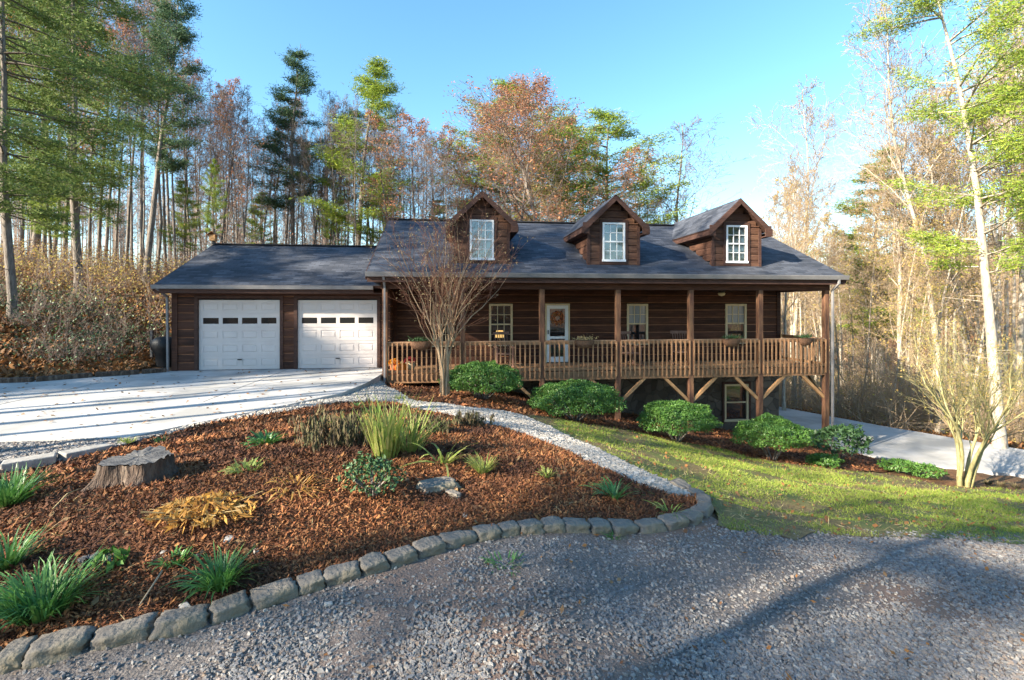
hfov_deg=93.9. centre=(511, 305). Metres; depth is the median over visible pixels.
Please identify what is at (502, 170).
bare tree
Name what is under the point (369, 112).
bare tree
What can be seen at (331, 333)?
garage door
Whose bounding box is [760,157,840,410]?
bare tree
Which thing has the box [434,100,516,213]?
bare tree
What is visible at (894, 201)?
bare tree
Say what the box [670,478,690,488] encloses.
edging stone
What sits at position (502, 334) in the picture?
rocking chair
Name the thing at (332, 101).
bare tree
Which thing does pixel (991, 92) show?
bare tree
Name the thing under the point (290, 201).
bare tree
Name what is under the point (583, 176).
bare tree
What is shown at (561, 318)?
wreath
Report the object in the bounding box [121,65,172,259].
bare tree
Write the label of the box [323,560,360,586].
edging stone
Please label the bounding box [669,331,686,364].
rocking chair
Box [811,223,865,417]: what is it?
bare tree
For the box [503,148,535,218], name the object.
bare tree
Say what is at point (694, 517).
edging stone
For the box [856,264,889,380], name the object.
bare tree
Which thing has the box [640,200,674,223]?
bare tree
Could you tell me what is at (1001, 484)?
edging plant
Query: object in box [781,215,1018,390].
woods
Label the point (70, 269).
undergrowth
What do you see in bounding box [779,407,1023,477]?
driveway
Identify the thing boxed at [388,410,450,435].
dried plant
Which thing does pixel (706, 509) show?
edging stone
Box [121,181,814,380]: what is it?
undergrowth
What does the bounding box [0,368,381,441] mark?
driveway
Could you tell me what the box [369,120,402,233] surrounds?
bare tree
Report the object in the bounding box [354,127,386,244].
bare tree
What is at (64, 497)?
fallen twig
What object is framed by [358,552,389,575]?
edging stone
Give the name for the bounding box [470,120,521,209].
bare tree
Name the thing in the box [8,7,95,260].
bare tree
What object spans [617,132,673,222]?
bare tree
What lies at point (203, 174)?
bare tree
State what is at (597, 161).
bare tree
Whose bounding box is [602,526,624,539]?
weed
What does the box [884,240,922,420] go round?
bare tree
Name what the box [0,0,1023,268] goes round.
sky
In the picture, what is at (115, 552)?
leafy sprig
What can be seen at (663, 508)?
grass tuft
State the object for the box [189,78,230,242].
bare tree
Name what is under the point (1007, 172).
bare tree
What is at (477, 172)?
bare tree
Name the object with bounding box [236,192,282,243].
pine tree
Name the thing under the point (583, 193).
bare tree
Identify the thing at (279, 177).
bare tree
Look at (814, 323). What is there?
bare tree
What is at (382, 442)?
iris clump
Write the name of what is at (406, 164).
bare tree
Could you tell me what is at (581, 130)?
pine tree
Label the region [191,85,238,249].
bare tree
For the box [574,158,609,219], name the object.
bare tree
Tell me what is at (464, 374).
clipped shrub
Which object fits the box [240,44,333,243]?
pine tree
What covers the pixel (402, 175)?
bare tree
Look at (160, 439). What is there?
weed
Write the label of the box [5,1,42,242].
bare tree
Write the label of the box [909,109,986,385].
bare tree
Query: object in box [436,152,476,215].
bare tree
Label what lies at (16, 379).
landscape timber
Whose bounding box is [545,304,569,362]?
front door
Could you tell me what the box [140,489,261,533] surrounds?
dying hosta
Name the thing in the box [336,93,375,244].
bare tree
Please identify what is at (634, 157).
bare tree
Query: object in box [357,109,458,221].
bare tree
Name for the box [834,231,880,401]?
bare tree
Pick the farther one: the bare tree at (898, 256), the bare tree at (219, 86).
the bare tree at (219, 86)
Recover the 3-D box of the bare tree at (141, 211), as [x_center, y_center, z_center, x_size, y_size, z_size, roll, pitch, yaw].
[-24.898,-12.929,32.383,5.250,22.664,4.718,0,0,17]
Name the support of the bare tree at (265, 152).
on the ground at (948, 480)
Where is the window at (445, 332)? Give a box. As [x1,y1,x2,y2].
[432,305,453,346]
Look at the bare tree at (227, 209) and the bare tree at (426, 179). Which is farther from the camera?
the bare tree at (227, 209)
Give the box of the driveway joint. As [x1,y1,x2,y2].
[0,370,284,403]
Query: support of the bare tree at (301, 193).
on the ground at (948, 480)
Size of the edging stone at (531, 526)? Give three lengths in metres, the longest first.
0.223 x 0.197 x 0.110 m
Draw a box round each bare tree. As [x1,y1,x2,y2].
[0,0,32,258]
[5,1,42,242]
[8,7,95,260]
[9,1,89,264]
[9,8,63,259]
[11,24,86,252]
[16,27,113,266]
[52,13,143,272]
[53,0,120,254]
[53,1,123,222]
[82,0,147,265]
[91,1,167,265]
[103,32,145,262]
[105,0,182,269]
[113,0,179,273]
[113,0,198,273]
[114,17,144,264]
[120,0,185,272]
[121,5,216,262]
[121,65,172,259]
[133,24,196,269]
[156,48,207,259]
[165,96,214,251]
[166,49,215,258]
[167,57,213,263]
[173,85,222,257]
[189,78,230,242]
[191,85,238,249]
[196,76,246,244]
[199,92,271,243]
[201,83,262,242]
[202,111,246,238]
[206,82,250,242]
[214,127,247,242]
[216,83,250,241]
[219,94,272,231]
[227,117,270,242]
[232,126,268,243]
[245,127,290,243]
[249,117,275,233]
[253,99,309,243]
[256,94,318,243]
[256,98,298,243]
[262,127,296,221]
[273,135,310,243]
[276,120,298,223]
[278,135,321,243]
[280,104,314,243]
[282,98,327,244]
[282,139,317,243]
[294,136,330,244]
[297,128,339,244]
[302,90,365,244]
[307,136,330,237]
[311,104,351,244]
[313,130,358,244]
[318,95,356,244]
[326,103,365,243]
[328,105,370,221]
[334,106,379,242]
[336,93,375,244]
[337,114,366,244]
[337,134,376,244]
[352,109,406,227]
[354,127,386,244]
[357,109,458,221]
[365,102,415,225]
[366,134,381,242]
[369,110,408,223]
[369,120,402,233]
[387,140,412,217]
[393,106,415,217]
[395,139,430,218]
[397,139,429,217]
[399,135,445,218]
[404,123,444,218]
[404,134,460,218]
[405,142,474,218]
[406,128,451,214]
[424,127,457,215]
[429,74,643,221]
[432,126,499,216]
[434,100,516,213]
[435,122,486,215]
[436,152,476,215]
[440,139,468,214]
[451,66,601,221]
[463,135,511,201]
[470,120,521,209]
[471,127,512,204]
[481,101,534,211]
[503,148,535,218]
[507,104,553,195]
[508,115,562,220]
[519,145,572,221]
[540,146,574,221]
[557,113,590,221]
[565,157,600,220]
[568,129,601,217]
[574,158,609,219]
[576,146,600,217]
[581,144,651,219]
[586,140,637,212]
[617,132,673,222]
[620,113,748,223]
[623,174,663,222]
[635,154,672,223]
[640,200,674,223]
[664,188,691,223]
[741,76,862,407]
[758,177,805,380]
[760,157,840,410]
[761,184,821,399]
[765,207,797,299]
[766,192,828,408]
[773,166,827,407]
[773,175,821,398]
[787,167,842,402]
[791,253,843,363]
[794,218,846,404]
[801,200,860,416]
[803,225,871,411]
[803,237,854,415]
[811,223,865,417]
[813,85,972,426]
[814,0,1011,432]
[819,210,868,412]
[829,190,896,395]
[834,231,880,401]
[835,179,897,418]
[839,125,978,428]
[846,217,907,331]
[850,205,889,408]
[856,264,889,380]
[863,75,999,426]
[866,183,943,425]
[866,184,911,375]
[870,202,951,407]
[879,92,1022,431]
[881,190,950,428]
[884,83,1001,395]
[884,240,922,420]
[887,223,947,427]
[890,115,973,351]
[905,125,1023,435]
[908,59,1018,384]
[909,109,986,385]
[915,145,988,349]
[918,149,1003,312]
[922,5,1023,428]
[934,5,1023,391]
[936,75,1019,404]
[937,151,1023,435]
[949,29,1020,398]
[955,51,1023,415]
[956,0,1023,441]
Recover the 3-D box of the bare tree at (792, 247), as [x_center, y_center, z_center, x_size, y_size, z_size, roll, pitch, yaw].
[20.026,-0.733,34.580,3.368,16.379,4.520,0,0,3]
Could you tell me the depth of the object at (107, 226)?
42.70 m
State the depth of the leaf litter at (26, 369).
15.65 m
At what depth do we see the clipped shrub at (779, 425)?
11.95 m
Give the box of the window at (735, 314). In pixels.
[725,304,746,343]
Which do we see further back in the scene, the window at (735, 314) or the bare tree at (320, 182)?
the bare tree at (320, 182)
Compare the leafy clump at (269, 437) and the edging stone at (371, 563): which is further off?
the leafy clump at (269, 437)
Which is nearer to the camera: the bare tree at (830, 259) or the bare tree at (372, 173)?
the bare tree at (830, 259)
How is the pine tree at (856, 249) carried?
on the ground at (948, 480)
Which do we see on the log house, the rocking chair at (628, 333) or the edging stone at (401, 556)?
the rocking chair at (628, 333)
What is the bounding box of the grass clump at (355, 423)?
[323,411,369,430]
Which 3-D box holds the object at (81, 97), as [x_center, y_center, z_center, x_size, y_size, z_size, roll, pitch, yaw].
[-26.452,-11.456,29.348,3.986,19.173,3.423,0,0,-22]
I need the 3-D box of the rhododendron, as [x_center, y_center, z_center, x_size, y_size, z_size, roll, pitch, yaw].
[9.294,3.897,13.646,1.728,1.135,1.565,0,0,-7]
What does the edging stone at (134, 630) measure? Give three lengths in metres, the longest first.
0.307 x 0.165 x 0.112 m
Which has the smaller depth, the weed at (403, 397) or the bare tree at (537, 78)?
the weed at (403, 397)
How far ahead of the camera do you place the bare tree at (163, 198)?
35.37 m
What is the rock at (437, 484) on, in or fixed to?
on the mulch bed
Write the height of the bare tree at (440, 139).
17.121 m
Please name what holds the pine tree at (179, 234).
on the ground at (948, 480)
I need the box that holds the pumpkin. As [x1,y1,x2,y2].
[394,361,405,369]
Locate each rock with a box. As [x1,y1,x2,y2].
[76,551,98,570]
[416,476,461,494]
[445,489,460,499]
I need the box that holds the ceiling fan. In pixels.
[710,290,740,295]
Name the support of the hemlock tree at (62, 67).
on the ground at (948, 480)
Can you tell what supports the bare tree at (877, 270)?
on the ground at (948, 480)
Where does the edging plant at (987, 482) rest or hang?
on the ground at (948, 480)
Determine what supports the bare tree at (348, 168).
on the ground at (948, 480)
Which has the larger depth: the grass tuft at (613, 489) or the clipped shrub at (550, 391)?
the clipped shrub at (550, 391)
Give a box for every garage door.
[199,300,279,369]
[298,300,376,367]
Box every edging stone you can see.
[0,635,37,674]
[21,625,95,669]
[90,612,157,651]
[148,603,209,641]
[208,590,251,625]
[248,577,299,610]
[295,569,324,594]
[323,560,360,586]
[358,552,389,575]
[383,544,418,568]
[412,536,446,557]
[438,530,477,549]
[472,523,501,541]
[498,520,519,537]
[516,518,544,534]
[540,516,565,532]
[563,517,590,533]
[587,517,611,534]
[607,518,638,536]
[633,517,666,533]
[657,512,689,530]
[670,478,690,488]
[677,508,702,524]
[687,488,704,496]
[690,502,713,518]
[696,493,711,503]
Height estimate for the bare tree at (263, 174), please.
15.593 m
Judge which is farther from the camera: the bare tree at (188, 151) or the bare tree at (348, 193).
the bare tree at (348, 193)
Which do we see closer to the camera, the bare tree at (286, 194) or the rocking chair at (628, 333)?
the rocking chair at (628, 333)
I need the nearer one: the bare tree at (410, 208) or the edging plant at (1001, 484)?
the edging plant at (1001, 484)
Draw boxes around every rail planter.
[408,336,433,349]
[572,334,596,347]
[721,334,744,345]
[797,334,818,345]
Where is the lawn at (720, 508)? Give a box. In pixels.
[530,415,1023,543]
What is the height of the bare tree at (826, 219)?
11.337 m
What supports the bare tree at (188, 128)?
on the ground at (948, 480)
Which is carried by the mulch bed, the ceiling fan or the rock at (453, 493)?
the rock at (453, 493)
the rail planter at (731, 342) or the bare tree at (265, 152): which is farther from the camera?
the bare tree at (265, 152)
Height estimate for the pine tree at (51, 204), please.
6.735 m
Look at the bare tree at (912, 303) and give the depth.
24.16 m
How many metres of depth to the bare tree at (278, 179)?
39.83 m
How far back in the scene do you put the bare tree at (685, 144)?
33.37 m
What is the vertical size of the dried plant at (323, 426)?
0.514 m
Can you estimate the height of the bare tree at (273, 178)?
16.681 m
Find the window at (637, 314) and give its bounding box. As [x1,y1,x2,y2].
[626,304,647,344]
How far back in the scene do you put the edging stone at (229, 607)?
2.81 m
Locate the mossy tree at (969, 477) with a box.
[890,293,1023,487]
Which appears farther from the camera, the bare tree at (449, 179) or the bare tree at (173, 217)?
the bare tree at (449, 179)
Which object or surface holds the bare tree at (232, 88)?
on the ground at (948, 480)
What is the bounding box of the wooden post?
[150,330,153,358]
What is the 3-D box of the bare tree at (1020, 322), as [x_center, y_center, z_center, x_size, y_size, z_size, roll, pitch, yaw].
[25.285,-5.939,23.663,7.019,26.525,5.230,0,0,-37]
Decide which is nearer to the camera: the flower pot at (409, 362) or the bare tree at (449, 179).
the flower pot at (409, 362)
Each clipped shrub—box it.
[436,360,523,399]
[526,379,626,420]
[636,399,723,441]
[729,412,816,460]
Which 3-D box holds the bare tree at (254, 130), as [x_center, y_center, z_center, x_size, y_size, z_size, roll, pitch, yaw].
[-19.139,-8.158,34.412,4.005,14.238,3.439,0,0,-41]
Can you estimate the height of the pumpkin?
0.349 m
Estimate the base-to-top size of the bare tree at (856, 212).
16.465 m
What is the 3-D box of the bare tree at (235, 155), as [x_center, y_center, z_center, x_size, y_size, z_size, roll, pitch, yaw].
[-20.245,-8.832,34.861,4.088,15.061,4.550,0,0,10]
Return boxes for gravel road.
[0,515,1023,679]
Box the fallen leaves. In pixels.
[0,368,1023,679]
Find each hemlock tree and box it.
[0,0,138,263]
[0,0,143,318]
[0,0,198,292]
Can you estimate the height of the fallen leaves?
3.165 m
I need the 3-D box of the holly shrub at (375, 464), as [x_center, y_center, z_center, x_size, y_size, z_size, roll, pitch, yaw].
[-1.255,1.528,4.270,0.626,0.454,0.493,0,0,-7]
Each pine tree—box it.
[10,150,89,273]
[94,0,217,283]
[155,180,205,266]
[196,158,231,234]
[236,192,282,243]
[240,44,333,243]
[274,54,429,244]
[311,125,358,244]
[353,172,406,245]
[427,199,450,218]
[497,112,619,221]
[511,107,706,223]
[806,143,971,415]
[842,0,1023,448]
[965,0,1023,212]
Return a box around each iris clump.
[349,391,421,459]
[366,393,461,454]
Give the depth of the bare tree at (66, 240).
32.86 m
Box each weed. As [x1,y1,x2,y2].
[116,436,137,442]
[144,545,193,570]
[153,435,168,442]
[392,393,409,398]
[481,550,523,575]
[535,465,558,477]
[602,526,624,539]
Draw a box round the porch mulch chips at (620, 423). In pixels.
[385,382,886,471]
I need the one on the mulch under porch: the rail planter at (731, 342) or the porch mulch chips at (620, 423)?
the porch mulch chips at (620, 423)
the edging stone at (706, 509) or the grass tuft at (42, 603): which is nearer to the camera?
the grass tuft at (42, 603)
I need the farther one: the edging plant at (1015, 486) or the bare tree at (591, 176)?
the bare tree at (591, 176)
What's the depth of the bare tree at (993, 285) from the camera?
22.84 m
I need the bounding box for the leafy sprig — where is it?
[88,545,129,572]
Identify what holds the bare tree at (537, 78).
on the ground at (948, 480)
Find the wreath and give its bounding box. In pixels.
[550,310,564,325]
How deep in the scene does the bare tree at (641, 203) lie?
41.58 m
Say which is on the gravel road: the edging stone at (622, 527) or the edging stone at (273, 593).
the edging stone at (622, 527)
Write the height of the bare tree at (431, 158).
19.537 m
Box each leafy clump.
[218,457,269,474]
[240,430,285,448]
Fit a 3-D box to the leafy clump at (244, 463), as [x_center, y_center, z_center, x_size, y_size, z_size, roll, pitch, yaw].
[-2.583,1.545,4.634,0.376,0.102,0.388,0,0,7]
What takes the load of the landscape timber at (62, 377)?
on the ground at (948, 480)
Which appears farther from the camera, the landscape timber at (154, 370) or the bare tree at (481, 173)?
the bare tree at (481, 173)
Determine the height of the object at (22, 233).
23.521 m
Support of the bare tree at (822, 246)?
on the ground at (948, 480)
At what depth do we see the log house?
15.04 m
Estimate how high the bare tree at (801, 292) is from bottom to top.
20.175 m
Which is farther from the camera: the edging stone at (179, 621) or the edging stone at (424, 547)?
the edging stone at (424, 547)
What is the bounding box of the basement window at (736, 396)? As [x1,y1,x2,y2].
[724,384,748,421]
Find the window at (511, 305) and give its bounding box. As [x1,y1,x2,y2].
[488,304,512,345]
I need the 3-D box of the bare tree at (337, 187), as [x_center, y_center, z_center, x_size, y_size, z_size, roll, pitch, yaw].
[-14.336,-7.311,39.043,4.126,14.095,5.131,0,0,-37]
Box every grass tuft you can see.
[0,461,72,509]
[0,520,59,571]
[0,543,124,630]
[160,539,272,605]
[461,452,502,473]
[585,477,649,499]
[642,499,687,518]
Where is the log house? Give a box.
[150,190,849,449]
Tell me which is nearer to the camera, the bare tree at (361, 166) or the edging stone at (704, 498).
the edging stone at (704, 498)
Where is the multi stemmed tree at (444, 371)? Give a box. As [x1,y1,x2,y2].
[354,178,532,396]
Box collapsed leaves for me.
[246,471,336,502]
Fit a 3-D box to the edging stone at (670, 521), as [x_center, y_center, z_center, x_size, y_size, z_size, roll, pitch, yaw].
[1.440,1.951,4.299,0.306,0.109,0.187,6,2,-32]
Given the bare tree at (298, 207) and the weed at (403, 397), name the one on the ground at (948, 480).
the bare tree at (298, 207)
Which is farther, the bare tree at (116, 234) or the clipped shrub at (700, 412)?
the bare tree at (116, 234)
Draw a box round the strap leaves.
[399,441,477,476]
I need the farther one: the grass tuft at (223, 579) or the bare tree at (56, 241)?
the bare tree at (56, 241)
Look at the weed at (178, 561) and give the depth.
3.15 m
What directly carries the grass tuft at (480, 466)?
on the mulch bed
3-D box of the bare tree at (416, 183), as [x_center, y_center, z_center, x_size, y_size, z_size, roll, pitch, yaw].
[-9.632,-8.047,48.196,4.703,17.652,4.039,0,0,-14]
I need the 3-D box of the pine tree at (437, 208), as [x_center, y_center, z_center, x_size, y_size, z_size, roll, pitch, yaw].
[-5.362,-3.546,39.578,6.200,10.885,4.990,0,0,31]
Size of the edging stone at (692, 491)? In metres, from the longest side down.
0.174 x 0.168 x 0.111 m
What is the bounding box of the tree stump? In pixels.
[72,445,183,496]
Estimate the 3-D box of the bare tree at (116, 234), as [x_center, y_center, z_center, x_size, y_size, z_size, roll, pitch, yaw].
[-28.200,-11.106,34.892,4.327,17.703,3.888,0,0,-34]
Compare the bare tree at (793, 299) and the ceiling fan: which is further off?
the bare tree at (793, 299)
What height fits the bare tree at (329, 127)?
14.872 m
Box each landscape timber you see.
[0,377,34,382]
[36,373,92,381]
[95,370,139,376]
[142,368,165,373]
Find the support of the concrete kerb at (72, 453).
on the ground at (948, 480)
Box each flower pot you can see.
[388,358,400,369]
[404,356,415,369]
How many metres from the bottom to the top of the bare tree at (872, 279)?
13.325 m
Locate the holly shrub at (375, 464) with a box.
[336,451,406,498]
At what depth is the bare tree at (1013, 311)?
27.32 m
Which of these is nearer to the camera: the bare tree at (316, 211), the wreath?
the wreath
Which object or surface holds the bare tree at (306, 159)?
on the ground at (948, 480)
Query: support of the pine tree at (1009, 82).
on the ground at (948, 480)
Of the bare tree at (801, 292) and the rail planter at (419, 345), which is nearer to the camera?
the rail planter at (419, 345)
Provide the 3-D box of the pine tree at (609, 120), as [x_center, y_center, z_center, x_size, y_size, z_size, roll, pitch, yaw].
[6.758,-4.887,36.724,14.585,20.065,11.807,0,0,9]
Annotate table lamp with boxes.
[495,330,503,340]
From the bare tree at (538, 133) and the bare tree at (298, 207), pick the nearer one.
the bare tree at (298, 207)
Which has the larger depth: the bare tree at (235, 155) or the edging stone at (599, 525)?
the bare tree at (235, 155)
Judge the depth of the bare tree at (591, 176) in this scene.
45.66 m
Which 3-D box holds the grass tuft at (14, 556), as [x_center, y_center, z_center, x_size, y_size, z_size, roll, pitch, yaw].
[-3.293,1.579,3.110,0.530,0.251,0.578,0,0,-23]
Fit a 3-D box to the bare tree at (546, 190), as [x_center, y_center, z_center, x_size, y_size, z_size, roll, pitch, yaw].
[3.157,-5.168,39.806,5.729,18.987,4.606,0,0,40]
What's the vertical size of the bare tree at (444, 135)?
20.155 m
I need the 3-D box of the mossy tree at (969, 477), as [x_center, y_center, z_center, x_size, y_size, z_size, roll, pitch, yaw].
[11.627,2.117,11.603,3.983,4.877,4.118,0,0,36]
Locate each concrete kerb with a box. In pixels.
[0,452,56,472]
[57,443,112,460]
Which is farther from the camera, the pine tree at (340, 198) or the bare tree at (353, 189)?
the pine tree at (340, 198)
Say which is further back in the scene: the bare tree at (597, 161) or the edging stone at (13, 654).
the bare tree at (597, 161)
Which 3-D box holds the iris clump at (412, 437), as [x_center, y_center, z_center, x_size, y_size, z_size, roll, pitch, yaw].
[-1.228,1.392,5.531,1.130,0.578,1.237,0,0,25]
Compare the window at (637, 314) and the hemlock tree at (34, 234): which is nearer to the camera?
the window at (637, 314)
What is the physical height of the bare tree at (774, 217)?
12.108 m
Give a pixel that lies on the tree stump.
(146, 466)
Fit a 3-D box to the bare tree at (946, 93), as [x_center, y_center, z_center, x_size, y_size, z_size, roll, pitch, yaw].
[28.871,-3.495,30.509,5.516,24.024,4.749,0,0,45]
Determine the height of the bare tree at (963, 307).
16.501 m
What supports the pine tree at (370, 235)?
on the ground at (948, 480)
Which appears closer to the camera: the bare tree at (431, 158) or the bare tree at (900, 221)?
the bare tree at (900, 221)
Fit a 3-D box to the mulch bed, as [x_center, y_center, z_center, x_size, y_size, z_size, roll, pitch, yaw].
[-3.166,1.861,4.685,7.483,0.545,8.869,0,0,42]
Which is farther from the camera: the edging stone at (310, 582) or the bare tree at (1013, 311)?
the bare tree at (1013, 311)
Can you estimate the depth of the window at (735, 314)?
17.28 m
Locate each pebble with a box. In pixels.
[179,601,189,607]
[223,535,234,544]
[324,601,332,606]
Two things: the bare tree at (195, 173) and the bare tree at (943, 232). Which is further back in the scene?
the bare tree at (195, 173)
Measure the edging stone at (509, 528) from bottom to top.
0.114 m
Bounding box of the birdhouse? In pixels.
[206,231,219,244]
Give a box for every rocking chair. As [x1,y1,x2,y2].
[492,332,514,366]
[614,331,645,366]
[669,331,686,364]
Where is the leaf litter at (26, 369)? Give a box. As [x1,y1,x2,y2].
[0,261,1023,448]
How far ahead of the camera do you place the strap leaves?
5.08 m
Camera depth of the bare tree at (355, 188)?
38.62 m
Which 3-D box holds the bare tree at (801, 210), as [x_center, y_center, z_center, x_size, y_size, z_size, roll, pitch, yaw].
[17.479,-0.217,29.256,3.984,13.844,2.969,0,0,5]
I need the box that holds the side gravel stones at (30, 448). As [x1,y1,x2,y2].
[0,431,168,471]
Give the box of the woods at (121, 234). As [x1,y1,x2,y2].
[0,125,412,274]
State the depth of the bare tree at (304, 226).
35.68 m
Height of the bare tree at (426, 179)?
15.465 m
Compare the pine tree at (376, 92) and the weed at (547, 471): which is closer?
the weed at (547, 471)
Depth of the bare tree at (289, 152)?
37.58 m
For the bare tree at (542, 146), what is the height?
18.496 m
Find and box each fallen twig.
[52,488,80,508]
[139,570,162,605]
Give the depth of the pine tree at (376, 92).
35.91 m
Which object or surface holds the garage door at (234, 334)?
in the log house
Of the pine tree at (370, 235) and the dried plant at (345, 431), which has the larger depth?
the pine tree at (370, 235)
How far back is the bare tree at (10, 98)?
28.17 m
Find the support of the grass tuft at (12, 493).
on the mulch bed
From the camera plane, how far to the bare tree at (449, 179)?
44.03 m
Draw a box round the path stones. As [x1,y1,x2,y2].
[155,380,693,496]
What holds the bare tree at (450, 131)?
on the ground at (948, 480)
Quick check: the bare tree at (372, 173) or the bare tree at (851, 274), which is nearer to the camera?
the bare tree at (851, 274)
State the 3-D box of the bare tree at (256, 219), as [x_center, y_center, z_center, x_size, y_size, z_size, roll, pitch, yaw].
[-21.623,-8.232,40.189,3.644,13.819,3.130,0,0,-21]
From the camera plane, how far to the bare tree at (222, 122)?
32.56 m
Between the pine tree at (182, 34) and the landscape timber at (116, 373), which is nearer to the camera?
the landscape timber at (116, 373)
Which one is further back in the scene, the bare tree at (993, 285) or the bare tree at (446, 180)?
the bare tree at (446, 180)
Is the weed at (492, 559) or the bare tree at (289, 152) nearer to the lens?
the weed at (492, 559)
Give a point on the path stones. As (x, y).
(380, 390)
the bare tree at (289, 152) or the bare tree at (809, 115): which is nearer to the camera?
the bare tree at (809, 115)
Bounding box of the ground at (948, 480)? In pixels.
[0,254,1023,519]
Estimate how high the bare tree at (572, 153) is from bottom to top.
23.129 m
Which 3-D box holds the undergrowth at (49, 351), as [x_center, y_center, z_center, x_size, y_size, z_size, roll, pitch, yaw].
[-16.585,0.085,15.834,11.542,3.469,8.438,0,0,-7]
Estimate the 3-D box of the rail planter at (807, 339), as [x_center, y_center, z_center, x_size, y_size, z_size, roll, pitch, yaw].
[9.273,1.039,15.110,0.779,0.422,0.315,0,0,-7]
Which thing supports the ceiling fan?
hanging from the log house
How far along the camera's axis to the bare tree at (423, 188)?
32.74 m
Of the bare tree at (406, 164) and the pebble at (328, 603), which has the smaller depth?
the pebble at (328, 603)
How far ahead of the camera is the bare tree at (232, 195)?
41.01 m
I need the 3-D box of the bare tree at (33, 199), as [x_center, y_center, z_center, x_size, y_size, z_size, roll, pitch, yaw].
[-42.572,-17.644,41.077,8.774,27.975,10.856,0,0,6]
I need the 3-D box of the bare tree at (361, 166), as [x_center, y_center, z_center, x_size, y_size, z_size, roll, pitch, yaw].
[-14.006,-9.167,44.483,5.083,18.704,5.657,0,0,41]
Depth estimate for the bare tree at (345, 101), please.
39.00 m
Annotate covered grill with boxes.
[150,336,170,366]
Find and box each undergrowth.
[0,218,190,328]
[0,271,170,369]
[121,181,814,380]
[779,323,1023,444]
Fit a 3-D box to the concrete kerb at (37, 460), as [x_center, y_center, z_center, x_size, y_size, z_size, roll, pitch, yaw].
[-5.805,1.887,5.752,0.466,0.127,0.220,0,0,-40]
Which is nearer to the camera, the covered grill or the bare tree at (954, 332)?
the covered grill
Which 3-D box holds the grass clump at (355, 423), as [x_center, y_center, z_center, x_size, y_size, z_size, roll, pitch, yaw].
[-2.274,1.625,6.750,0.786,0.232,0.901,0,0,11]
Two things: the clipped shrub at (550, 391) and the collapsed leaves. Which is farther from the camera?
the clipped shrub at (550, 391)
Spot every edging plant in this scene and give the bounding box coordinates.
[981,478,992,485]
[990,479,1009,486]
[1007,480,1023,488]
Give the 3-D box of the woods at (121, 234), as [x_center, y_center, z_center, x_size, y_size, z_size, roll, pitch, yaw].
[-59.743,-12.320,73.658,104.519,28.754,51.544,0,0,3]
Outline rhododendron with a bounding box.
[807,423,873,459]
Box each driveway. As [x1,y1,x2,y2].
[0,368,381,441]
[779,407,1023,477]
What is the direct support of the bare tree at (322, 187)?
on the ground at (948, 480)
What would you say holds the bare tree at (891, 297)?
on the ground at (948, 480)
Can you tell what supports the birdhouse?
on the ground at (948, 480)
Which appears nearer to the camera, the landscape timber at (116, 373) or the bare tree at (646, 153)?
the landscape timber at (116, 373)
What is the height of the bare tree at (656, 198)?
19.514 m
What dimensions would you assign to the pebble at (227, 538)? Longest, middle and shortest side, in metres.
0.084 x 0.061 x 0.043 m
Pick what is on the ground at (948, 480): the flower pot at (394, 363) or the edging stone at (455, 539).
the edging stone at (455, 539)
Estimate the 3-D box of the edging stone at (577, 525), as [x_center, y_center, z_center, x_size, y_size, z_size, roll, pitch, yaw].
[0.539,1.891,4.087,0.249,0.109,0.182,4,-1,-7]
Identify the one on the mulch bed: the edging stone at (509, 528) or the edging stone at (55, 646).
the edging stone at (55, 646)
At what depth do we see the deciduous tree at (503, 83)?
35.52 m
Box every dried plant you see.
[287,401,340,444]
[296,407,370,451]
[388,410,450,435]
[452,409,494,426]
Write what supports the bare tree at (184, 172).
on the ground at (948, 480)
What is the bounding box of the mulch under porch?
[387,383,894,471]
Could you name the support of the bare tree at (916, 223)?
on the ground at (948, 480)
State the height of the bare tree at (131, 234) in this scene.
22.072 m
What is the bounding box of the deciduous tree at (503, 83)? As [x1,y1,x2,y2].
[420,78,599,221]
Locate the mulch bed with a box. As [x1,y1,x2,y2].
[0,404,695,648]
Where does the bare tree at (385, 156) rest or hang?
on the ground at (948, 480)

